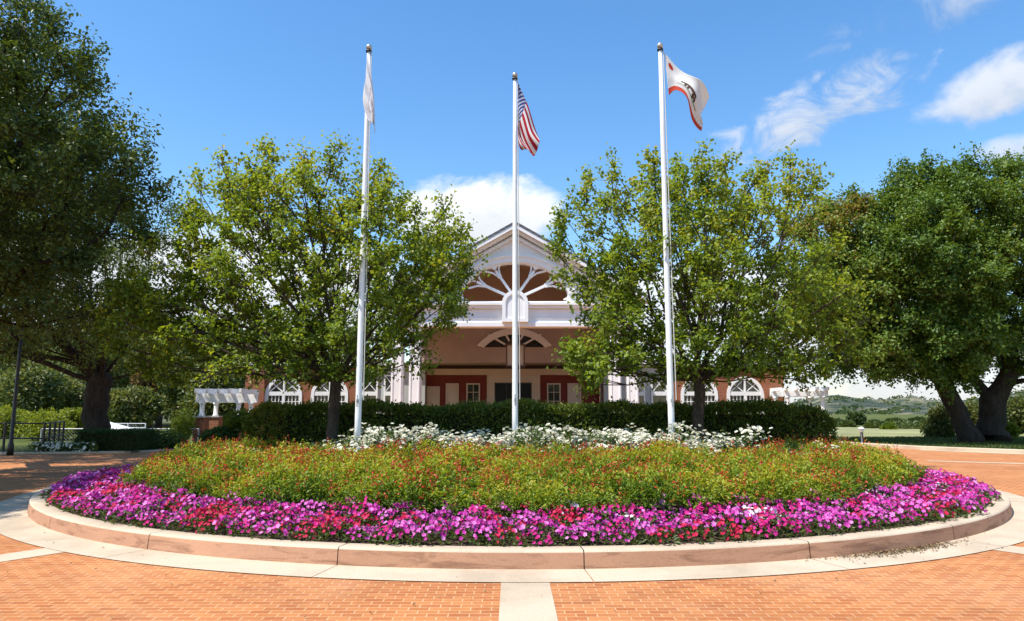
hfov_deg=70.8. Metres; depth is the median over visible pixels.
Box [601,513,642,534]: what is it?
petunia plant
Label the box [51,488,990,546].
soil
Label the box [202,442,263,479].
salvia bush
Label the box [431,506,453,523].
petunia plant
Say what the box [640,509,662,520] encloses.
petunia plant
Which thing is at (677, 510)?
petunia plant
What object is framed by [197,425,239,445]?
green shrub
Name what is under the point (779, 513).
petunia plant
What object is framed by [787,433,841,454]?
salvia bush
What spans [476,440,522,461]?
salvia bush
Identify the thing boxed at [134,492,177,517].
petunia plant
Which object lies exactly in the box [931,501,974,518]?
petunia plant
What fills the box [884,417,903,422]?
background tree
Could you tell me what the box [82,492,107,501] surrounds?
petunia plant
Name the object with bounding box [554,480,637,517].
salvia bush
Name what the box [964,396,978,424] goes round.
background shrub
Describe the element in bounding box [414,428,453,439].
rose bush
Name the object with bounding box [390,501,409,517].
petunia plant
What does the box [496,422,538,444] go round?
rose bush
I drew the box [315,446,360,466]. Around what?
salvia bush
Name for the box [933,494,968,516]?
petunia plant
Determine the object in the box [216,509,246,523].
petunia plant
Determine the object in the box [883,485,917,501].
petunia plant
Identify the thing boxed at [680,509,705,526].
petunia plant
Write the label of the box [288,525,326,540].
petunia plant
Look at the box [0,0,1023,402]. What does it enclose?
sky
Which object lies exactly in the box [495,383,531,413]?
door
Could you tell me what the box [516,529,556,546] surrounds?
petunia plant
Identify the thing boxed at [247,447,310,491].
salvia bush
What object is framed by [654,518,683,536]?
petunia plant
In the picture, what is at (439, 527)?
petunia plant
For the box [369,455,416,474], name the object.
salvia bush
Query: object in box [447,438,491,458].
salvia bush
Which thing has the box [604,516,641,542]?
petunia plant
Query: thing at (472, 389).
window
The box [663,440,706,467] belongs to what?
salvia bush
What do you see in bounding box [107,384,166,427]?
background tree
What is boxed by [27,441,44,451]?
hydrangea
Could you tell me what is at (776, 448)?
salvia bush
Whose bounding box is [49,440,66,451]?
hydrangea
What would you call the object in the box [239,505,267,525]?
petunia plant
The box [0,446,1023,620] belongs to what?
road
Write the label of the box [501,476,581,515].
salvia bush
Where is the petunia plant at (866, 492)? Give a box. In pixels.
[857,488,885,499]
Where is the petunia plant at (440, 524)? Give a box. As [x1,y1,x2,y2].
[424,516,454,536]
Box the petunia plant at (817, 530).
[804,513,841,535]
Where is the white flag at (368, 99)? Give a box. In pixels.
[363,57,374,131]
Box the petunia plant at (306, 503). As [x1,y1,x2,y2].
[290,499,324,517]
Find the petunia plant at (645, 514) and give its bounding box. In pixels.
[628,509,669,532]
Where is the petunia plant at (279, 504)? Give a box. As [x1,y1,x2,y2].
[268,502,296,514]
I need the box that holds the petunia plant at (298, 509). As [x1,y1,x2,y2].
[273,502,310,526]
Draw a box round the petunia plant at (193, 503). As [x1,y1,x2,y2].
[174,499,207,515]
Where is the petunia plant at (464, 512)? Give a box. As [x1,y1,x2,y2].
[450,510,474,530]
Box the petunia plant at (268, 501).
[258,500,282,515]
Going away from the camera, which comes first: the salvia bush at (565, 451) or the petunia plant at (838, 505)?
the petunia plant at (838, 505)
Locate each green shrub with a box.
[153,429,190,449]
[166,406,196,442]
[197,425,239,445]
[221,408,249,436]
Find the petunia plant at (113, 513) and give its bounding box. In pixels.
[101,508,137,523]
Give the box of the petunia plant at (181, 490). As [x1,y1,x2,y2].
[170,487,197,501]
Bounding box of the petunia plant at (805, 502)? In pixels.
[786,498,822,519]
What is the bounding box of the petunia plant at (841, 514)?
[813,510,854,528]
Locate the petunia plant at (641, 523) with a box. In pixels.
[626,519,662,539]
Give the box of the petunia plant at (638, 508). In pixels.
[624,500,648,517]
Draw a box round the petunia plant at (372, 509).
[354,503,392,527]
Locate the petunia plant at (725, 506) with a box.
[719,501,746,515]
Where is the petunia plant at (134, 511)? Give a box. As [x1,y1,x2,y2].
[122,504,151,516]
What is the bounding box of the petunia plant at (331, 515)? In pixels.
[316,512,347,529]
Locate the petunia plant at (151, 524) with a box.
[136,512,171,528]
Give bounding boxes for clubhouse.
[243,222,784,434]
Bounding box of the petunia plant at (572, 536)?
[546,525,583,545]
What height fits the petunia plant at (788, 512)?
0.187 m
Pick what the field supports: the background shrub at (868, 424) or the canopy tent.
the background shrub at (868, 424)
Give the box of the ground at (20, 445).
[0,414,1023,451]
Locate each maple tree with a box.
[76,129,496,445]
[541,138,897,443]
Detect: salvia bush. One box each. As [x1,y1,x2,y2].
[115,456,180,487]
[125,457,155,469]
[130,457,168,480]
[135,448,181,473]
[140,447,178,466]
[142,461,183,490]
[144,454,202,493]
[161,452,239,496]
[162,438,207,460]
[176,454,202,467]
[177,461,240,502]
[178,444,215,455]
[181,438,212,449]
[186,445,241,472]
[201,436,224,452]
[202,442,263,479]
[207,438,259,463]
[210,470,276,503]
[212,437,249,453]
[222,448,268,466]
[226,457,269,490]
[233,433,268,450]
[238,456,326,507]
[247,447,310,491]
[248,446,276,462]
[249,445,276,455]
[252,446,321,472]
[254,439,280,450]
[257,439,304,462]
[261,436,284,447]
[274,434,316,453]
[282,451,347,507]
[283,458,326,501]
[291,446,337,462]
[292,448,346,471]
[299,443,333,457]
[310,438,341,456]
[310,459,365,502]
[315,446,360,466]
[317,473,389,512]
[320,453,373,479]
[331,444,361,457]
[341,444,409,493]
[342,443,385,458]
[354,449,386,470]
[355,455,409,497]
[360,457,447,514]
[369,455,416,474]
[370,436,416,462]
[388,451,475,504]
[400,434,451,461]
[404,476,492,516]
[406,447,469,480]
[408,446,439,462]
[409,441,486,476]
[438,441,491,478]
[445,444,494,461]
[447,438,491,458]
[448,463,492,489]
[460,464,520,503]
[465,476,530,516]
[467,464,492,474]
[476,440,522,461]
[477,449,546,488]
[477,450,534,480]
[480,451,528,463]
[486,448,550,479]
[499,463,564,503]
[500,443,544,455]
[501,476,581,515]
[506,437,547,458]
[514,445,550,466]
[517,452,564,469]
[527,449,581,487]
[540,437,571,456]
[544,437,578,460]
[544,451,571,466]
[544,465,615,503]
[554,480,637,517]
[565,442,609,468]
[569,444,627,491]
[576,444,612,454]
[577,441,625,457]
[583,451,633,476]
[583,459,658,503]
[588,440,650,469]
[608,456,687,515]
[622,460,660,475]
[624,438,662,455]
[627,439,684,471]
[643,432,693,458]
[643,451,699,505]
[653,437,700,475]
[656,460,739,511]
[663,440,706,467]
[675,447,734,470]
[685,454,748,480]
[689,442,720,464]
[689,468,740,503]
[690,437,723,458]
[696,476,774,510]
[701,455,765,495]
[706,447,775,476]
[710,441,765,463]
[727,441,762,454]
[730,457,814,506]
[736,449,775,467]
[745,455,811,481]
[751,440,791,461]
[752,437,797,459]
[763,448,816,473]
[765,434,788,449]
[772,452,822,486]
[776,431,805,450]
[778,473,851,505]
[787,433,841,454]
[789,447,827,463]
[798,466,870,504]
[799,434,830,445]
[799,438,838,457]
[799,449,821,462]
[805,459,835,479]
[807,446,867,474]
[819,435,839,445]
[820,448,880,494]
[827,438,866,455]
[827,447,873,462]
[834,438,882,454]
[851,469,901,494]
[852,451,911,485]
[853,450,921,488]
[861,442,914,480]
[862,443,907,460]
[872,448,930,480]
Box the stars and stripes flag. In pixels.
[517,84,539,155]
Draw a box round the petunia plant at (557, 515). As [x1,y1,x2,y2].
[545,509,577,529]
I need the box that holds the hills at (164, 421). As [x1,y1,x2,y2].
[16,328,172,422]
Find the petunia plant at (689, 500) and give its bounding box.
[684,493,719,514]
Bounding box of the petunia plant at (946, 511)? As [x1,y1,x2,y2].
[920,502,957,519]
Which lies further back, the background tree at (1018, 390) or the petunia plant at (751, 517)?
the background tree at (1018, 390)
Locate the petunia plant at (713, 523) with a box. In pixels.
[689,516,728,537]
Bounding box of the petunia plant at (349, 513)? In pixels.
[332,509,362,527]
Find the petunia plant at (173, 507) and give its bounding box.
[159,499,189,516]
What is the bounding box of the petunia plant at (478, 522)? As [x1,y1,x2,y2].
[454,516,495,545]
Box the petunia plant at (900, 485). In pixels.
[888,483,908,495]
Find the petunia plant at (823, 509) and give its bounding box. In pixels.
[815,506,847,523]
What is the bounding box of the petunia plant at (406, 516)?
[385,510,426,533]
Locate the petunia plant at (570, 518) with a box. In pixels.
[555,512,592,534]
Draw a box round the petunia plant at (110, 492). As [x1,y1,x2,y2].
[101,488,116,498]
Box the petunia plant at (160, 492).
[149,490,177,501]
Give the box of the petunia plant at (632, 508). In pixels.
[613,503,646,524]
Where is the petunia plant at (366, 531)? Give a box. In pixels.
[343,525,376,540]
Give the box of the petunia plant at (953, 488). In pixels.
[946,486,973,504]
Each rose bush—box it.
[300,439,322,450]
[314,438,345,452]
[322,431,375,456]
[344,422,379,446]
[350,435,390,446]
[363,423,418,452]
[380,424,422,448]
[402,424,458,452]
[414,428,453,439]
[415,422,466,446]
[431,433,476,448]
[451,437,484,449]
[456,428,492,445]
[456,432,490,444]
[473,435,505,448]
[483,430,525,446]
[489,428,540,452]
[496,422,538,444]
[498,420,558,447]
[516,435,558,451]
[517,426,561,437]
[537,423,593,451]
[569,439,603,452]
[572,425,603,444]
[578,426,632,448]
[585,428,629,450]
[589,428,623,441]
[591,431,650,452]
[619,431,654,451]
[620,423,647,437]
[625,431,696,451]
[632,430,663,441]
[651,428,687,441]
[656,421,713,448]
[689,442,723,456]
[699,436,734,453]
[701,428,742,452]
[712,424,772,453]
[779,439,809,452]
[803,440,842,453]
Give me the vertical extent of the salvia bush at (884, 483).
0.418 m
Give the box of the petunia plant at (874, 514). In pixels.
[850,507,889,529]
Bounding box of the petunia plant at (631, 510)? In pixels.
[616,503,638,517]
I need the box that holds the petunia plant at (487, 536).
[467,525,501,545]
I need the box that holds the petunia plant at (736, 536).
[723,525,760,541]
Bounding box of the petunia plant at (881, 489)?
[870,487,894,497]
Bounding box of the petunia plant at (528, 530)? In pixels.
[504,518,541,541]
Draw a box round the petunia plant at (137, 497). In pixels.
[122,495,155,508]
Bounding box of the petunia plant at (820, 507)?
[803,502,828,512]
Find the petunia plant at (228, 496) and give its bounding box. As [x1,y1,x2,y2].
[216,490,242,505]
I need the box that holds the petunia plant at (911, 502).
[906,498,935,516]
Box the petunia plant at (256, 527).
[242,521,283,538]
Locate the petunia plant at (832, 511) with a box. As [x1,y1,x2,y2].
[818,509,862,527]
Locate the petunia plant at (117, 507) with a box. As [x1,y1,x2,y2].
[102,503,127,518]
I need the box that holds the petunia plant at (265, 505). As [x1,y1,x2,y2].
[255,500,286,521]
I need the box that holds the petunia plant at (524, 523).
[510,519,542,536]
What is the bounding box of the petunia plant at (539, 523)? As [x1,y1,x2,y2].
[527,513,562,538]
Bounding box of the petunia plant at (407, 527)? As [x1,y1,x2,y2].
[380,519,423,545]
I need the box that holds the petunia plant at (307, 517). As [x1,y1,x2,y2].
[289,510,328,531]
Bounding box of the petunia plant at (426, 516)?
[405,510,439,532]
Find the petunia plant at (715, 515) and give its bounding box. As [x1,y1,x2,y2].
[694,514,730,533]
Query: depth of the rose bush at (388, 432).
13.73 m
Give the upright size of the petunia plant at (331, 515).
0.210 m
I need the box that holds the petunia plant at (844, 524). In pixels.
[815,512,854,535]
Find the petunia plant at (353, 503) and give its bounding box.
[334,496,367,513]
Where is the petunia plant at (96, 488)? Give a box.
[79,486,101,496]
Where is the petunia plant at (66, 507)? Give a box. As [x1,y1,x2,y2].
[60,497,96,511]
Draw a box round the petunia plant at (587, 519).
[580,513,612,537]
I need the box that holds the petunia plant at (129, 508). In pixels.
[109,503,153,525]
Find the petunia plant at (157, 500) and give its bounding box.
[135,498,161,511]
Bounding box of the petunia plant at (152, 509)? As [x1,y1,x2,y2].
[130,501,161,522]
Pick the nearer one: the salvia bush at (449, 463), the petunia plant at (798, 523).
the petunia plant at (798, 523)
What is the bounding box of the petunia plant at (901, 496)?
[888,494,919,511]
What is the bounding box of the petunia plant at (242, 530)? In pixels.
[226,518,266,537]
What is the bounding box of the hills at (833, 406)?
[790,395,941,412]
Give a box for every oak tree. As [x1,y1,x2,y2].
[0,0,182,357]
[0,151,199,440]
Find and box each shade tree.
[768,141,1020,442]
[900,147,1023,442]
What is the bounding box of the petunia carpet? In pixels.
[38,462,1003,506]
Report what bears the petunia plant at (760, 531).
on the soil
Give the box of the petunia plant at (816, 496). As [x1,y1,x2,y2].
[800,488,824,504]
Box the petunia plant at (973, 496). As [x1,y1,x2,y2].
[958,492,986,507]
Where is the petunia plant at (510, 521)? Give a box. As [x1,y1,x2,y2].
[492,516,518,530]
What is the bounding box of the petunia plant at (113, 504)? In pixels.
[102,502,124,516]
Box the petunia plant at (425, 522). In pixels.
[400,511,428,526]
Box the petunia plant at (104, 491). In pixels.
[99,489,117,500]
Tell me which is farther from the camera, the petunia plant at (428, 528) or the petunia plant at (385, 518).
the petunia plant at (385, 518)
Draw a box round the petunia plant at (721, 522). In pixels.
[702,516,748,541]
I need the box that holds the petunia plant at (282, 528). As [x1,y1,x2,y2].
[266,518,296,535]
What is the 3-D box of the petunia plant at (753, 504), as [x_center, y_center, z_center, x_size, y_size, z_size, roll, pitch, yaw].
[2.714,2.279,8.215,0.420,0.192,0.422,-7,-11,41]
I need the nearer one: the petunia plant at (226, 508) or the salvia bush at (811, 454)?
the petunia plant at (226, 508)
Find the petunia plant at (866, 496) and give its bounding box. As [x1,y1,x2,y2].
[851,490,889,514]
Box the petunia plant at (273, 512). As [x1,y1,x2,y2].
[250,509,288,526]
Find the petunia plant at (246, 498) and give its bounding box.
[238,493,269,506]
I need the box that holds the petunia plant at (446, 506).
[426,497,464,516]
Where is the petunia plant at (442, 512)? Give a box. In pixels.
[430,509,458,530]
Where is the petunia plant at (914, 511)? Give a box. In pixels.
[889,509,930,525]
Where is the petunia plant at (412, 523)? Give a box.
[389,520,427,544]
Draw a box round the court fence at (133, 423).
[116,423,145,427]
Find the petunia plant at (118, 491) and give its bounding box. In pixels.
[105,490,124,501]
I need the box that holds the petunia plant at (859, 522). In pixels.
[840,515,875,531]
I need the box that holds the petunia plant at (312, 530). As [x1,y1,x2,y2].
[300,515,337,539]
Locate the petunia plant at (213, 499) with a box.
[206,497,227,506]
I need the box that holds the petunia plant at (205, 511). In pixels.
[178,509,219,531]
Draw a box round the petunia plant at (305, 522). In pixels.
[297,517,328,532]
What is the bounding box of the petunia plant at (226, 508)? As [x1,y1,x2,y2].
[221,504,243,514]
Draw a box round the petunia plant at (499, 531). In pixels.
[487,527,524,546]
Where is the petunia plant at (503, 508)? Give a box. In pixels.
[487,502,515,519]
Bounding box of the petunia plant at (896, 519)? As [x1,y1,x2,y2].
[867,513,905,528]
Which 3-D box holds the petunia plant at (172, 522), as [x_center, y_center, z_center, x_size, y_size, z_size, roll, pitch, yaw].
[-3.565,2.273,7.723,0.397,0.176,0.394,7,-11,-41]
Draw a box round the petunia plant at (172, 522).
[160,515,197,530]
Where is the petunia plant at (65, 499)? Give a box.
[56,496,84,508]
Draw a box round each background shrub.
[837,419,856,426]
[863,421,882,427]
[879,422,898,429]
[893,420,921,428]
[919,403,955,437]
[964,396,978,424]
[1004,421,1021,438]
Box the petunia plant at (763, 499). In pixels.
[754,496,776,505]
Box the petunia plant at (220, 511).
[205,509,231,521]
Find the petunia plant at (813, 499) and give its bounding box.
[794,495,828,510]
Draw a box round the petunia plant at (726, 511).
[710,505,749,527]
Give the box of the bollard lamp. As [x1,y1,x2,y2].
[858,427,864,442]
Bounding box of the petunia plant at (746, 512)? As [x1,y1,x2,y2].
[723,509,767,532]
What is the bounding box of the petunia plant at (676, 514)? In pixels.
[659,510,689,529]
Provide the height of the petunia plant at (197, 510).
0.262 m
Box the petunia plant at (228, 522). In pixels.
[205,514,245,535]
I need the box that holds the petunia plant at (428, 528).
[405,524,448,546]
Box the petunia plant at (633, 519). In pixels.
[612,512,639,524]
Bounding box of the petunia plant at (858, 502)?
[833,497,862,510]
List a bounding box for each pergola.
[192,388,258,441]
[770,387,828,410]
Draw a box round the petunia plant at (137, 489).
[122,485,149,502]
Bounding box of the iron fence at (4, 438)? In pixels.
[0,421,64,451]
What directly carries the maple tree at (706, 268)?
on the soil
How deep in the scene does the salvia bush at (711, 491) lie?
8.17 m
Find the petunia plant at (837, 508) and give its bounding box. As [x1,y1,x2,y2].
[820,506,844,518]
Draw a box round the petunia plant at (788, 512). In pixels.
[771,511,804,525]
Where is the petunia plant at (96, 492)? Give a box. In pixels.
[79,489,108,508]
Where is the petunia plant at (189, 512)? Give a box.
[171,504,206,526]
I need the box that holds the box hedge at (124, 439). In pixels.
[72,427,161,452]
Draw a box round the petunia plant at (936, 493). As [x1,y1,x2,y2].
[925,491,957,505]
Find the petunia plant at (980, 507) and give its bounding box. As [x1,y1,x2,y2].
[955,500,990,515]
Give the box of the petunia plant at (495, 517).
[480,514,513,534]
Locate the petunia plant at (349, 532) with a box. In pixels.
[342,526,377,543]
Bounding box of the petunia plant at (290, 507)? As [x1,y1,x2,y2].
[269,505,304,520]
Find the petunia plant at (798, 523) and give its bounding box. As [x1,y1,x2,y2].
[778,517,812,537]
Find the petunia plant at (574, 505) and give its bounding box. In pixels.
[548,500,584,517]
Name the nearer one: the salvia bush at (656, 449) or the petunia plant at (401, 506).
the petunia plant at (401, 506)
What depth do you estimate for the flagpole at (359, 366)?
14.24 m
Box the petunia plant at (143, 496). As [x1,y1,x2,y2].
[127,494,152,503]
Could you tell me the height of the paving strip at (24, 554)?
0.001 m
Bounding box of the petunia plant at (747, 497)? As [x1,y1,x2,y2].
[725,495,753,509]
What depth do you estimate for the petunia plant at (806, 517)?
7.64 m
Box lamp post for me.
[6,287,31,455]
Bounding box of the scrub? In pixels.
[793,390,1023,414]
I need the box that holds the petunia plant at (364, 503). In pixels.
[345,495,383,521]
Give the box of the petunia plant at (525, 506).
[507,502,546,518]
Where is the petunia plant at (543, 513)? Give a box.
[527,507,551,524]
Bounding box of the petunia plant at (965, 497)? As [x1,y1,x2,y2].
[950,494,984,509]
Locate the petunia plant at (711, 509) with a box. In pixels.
[691,502,730,522]
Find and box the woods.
[0,311,387,426]
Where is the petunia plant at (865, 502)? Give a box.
[852,501,888,521]
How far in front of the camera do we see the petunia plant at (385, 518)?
7.51 m
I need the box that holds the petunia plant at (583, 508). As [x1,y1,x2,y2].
[576,504,601,523]
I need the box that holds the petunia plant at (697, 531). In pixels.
[669,519,715,543]
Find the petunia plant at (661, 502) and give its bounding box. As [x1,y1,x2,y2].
[643,494,679,515]
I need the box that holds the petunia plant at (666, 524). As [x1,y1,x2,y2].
[649,521,685,540]
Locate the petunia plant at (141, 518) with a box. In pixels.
[127,512,161,526]
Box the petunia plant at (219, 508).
[200,500,228,511]
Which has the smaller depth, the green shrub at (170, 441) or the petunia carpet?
the petunia carpet
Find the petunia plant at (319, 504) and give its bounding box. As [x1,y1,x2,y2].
[305,501,334,517]
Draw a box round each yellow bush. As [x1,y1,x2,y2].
[0,404,29,437]
[9,407,76,440]
[53,407,83,437]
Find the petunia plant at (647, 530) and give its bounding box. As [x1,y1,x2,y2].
[622,522,663,544]
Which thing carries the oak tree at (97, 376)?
on the ground at (20, 445)
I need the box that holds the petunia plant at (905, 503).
[884,498,921,521]
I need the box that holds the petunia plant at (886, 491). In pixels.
[877,486,898,496]
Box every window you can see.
[264,380,301,413]
[311,382,347,404]
[362,377,377,412]
[383,374,390,402]
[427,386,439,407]
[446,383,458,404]
[466,383,479,413]
[477,328,551,347]
[547,383,560,404]
[567,383,580,405]
[638,377,644,404]
[650,376,667,403]
[681,381,717,413]
[727,377,763,413]
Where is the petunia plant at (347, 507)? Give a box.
[325,499,357,519]
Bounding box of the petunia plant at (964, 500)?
[942,494,972,511]
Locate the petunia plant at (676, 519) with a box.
[663,517,703,536]
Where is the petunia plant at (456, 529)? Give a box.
[438,521,486,543]
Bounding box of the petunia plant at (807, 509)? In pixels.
[791,505,821,526]
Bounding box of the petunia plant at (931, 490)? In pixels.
[918,487,942,496]
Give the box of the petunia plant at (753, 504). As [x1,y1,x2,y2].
[734,502,766,517]
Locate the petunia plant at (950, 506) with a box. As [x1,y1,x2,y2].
[931,495,953,509]
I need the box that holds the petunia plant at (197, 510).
[181,506,223,531]
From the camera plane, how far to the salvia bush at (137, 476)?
10.72 m
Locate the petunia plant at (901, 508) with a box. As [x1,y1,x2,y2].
[879,502,921,526]
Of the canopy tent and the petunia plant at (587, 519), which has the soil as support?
the petunia plant at (587, 519)
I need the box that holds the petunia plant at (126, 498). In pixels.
[108,495,140,507]
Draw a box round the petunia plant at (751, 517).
[735,512,777,532]
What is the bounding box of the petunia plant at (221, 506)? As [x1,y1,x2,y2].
[202,500,234,515]
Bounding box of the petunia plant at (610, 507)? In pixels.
[595,499,632,523]
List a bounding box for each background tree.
[0,354,33,381]
[0,362,68,433]
[43,379,85,413]
[60,332,137,390]
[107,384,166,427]
[124,334,196,427]
[129,346,164,427]
[156,350,197,425]
[176,358,236,419]
[845,411,866,424]
[868,419,887,423]
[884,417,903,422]
[903,416,926,422]
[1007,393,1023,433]
[1011,383,1023,396]
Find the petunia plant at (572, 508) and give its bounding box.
[549,504,580,520]
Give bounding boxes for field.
[818,427,1023,439]
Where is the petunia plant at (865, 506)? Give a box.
[858,504,896,522]
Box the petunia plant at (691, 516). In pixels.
[672,510,710,532]
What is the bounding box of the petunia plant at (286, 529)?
[262,517,305,538]
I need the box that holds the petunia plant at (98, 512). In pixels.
[84,504,108,518]
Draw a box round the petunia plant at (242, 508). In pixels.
[229,506,269,520]
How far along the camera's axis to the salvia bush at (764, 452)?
11.40 m
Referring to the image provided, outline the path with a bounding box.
[0,489,1023,581]
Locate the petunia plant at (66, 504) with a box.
[60,497,84,509]
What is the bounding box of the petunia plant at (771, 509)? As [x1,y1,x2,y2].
[763,507,786,525]
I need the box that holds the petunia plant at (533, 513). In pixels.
[513,511,540,528]
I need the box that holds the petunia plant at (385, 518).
[368,508,405,525]
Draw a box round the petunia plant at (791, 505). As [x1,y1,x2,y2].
[777,500,811,518]
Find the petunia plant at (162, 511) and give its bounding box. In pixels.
[149,510,175,520]
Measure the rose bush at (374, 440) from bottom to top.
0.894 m
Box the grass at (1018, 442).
[828,436,1023,448]
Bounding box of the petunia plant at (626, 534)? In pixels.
[605,528,639,545]
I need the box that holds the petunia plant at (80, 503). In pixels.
[68,492,106,513]
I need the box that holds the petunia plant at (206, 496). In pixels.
[197,495,216,507]
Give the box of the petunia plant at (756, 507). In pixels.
[739,506,770,522]
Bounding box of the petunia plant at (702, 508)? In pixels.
[683,502,714,522]
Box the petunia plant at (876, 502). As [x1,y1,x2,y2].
[869,498,905,520]
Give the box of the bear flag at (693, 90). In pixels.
[664,53,708,130]
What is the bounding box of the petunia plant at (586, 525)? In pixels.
[565,521,607,540]
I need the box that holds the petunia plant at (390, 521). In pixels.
[367,519,411,545]
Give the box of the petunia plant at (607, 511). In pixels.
[581,507,619,526]
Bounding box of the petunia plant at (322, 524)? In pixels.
[311,516,355,539]
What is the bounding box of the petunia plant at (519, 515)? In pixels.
[504,508,542,523]
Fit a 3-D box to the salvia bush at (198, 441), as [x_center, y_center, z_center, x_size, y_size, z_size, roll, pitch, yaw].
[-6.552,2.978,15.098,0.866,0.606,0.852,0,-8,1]
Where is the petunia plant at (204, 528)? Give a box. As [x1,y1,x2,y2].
[195,520,228,533]
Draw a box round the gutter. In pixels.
[928,450,1017,453]
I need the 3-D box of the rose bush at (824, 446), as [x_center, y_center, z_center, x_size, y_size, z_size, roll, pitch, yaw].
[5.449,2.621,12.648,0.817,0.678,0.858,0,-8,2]
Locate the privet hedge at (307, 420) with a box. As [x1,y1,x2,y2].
[237,394,841,445]
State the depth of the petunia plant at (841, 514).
7.78 m
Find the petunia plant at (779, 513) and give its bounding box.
[751,506,795,531]
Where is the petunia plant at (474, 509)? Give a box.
[459,503,503,525]
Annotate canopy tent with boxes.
[110,422,130,427]
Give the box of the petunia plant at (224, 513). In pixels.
[205,511,239,527]
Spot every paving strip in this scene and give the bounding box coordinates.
[0,548,62,561]
[499,582,557,620]
[926,460,1023,463]
[992,546,1023,553]
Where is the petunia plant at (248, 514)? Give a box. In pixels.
[229,509,267,530]
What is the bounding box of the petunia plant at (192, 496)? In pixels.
[170,494,208,512]
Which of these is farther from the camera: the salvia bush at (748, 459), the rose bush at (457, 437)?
the rose bush at (457, 437)
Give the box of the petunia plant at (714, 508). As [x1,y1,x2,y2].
[702,502,728,517]
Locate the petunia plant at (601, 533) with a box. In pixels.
[575,525,610,545]
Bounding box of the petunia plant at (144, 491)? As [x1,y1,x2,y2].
[129,488,156,503]
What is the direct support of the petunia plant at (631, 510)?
on the soil
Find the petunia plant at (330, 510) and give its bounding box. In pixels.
[307,509,340,526]
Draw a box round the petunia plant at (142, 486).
[126,484,150,495]
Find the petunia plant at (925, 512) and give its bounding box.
[907,501,946,522]
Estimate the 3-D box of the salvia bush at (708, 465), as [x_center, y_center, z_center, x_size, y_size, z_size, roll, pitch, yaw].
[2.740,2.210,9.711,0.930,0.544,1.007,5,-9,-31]
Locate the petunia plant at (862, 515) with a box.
[849,511,874,524]
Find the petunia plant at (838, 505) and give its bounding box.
[819,498,849,514]
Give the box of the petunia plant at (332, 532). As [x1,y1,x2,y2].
[321,517,358,540]
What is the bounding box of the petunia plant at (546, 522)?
[520,516,566,544]
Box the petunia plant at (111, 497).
[89,495,128,513]
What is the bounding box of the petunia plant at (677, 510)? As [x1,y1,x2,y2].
[666,506,690,518]
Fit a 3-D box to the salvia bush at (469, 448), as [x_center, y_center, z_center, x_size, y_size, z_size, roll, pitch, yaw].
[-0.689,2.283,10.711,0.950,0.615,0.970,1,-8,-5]
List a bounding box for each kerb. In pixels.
[0,443,231,453]
[27,486,1012,569]
[841,442,1023,453]
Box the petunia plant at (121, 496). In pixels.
[107,492,135,505]
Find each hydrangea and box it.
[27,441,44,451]
[39,440,55,451]
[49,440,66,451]
[60,441,77,450]
[71,440,87,450]
[81,441,99,451]
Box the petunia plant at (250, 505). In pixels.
[235,497,265,510]
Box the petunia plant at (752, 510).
[732,505,771,529]
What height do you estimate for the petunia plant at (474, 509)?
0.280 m
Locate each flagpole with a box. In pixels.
[354,44,371,440]
[512,72,519,445]
[657,42,676,433]
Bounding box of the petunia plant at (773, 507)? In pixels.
[761,505,785,525]
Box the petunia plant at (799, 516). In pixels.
[781,514,813,529]
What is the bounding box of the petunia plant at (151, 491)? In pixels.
[141,487,168,501]
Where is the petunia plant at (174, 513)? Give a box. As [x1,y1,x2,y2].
[154,510,186,526]
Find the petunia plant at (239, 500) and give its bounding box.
[217,496,249,513]
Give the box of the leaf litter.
[7,532,1002,617]
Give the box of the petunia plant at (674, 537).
[642,525,685,545]
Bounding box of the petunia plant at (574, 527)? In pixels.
[559,521,595,541]
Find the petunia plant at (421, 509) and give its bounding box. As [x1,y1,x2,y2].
[401,501,434,516]
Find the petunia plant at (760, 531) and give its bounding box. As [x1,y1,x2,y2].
[741,519,779,539]
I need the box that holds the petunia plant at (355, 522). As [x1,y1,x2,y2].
[333,515,367,531]
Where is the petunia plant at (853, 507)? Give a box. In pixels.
[839,502,871,518]
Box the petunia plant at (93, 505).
[79,501,112,517]
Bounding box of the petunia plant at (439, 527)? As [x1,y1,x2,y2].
[422,520,458,538]
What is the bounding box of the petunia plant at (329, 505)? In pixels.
[318,499,342,514]
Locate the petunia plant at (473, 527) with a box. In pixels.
[459,519,487,537]
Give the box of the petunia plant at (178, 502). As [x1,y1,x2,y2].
[160,495,192,511]
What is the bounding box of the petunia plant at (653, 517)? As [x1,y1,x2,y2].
[636,508,670,528]
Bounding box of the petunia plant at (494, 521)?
[472,519,508,544]
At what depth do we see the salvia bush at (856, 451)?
11.43 m
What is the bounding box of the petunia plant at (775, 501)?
[758,499,790,510]
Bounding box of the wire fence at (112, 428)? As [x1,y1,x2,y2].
[40,428,199,442]
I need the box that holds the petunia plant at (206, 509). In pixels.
[192,507,221,517]
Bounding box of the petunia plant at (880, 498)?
[867,495,891,504]
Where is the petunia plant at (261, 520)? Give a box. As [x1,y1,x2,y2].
[243,512,275,531]
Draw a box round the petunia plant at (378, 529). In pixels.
[369,521,405,538]
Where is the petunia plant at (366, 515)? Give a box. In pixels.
[342,512,384,532]
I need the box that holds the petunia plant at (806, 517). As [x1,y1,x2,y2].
[794,512,834,531]
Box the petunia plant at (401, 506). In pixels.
[386,500,424,523]
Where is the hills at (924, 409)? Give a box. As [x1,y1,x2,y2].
[828,393,1022,414]
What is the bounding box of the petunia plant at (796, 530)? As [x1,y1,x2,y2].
[756,515,802,537]
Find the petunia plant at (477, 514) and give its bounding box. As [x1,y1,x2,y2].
[461,506,486,521]
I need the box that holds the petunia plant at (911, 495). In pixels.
[901,490,924,505]
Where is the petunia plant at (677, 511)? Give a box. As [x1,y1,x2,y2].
[666,508,690,517]

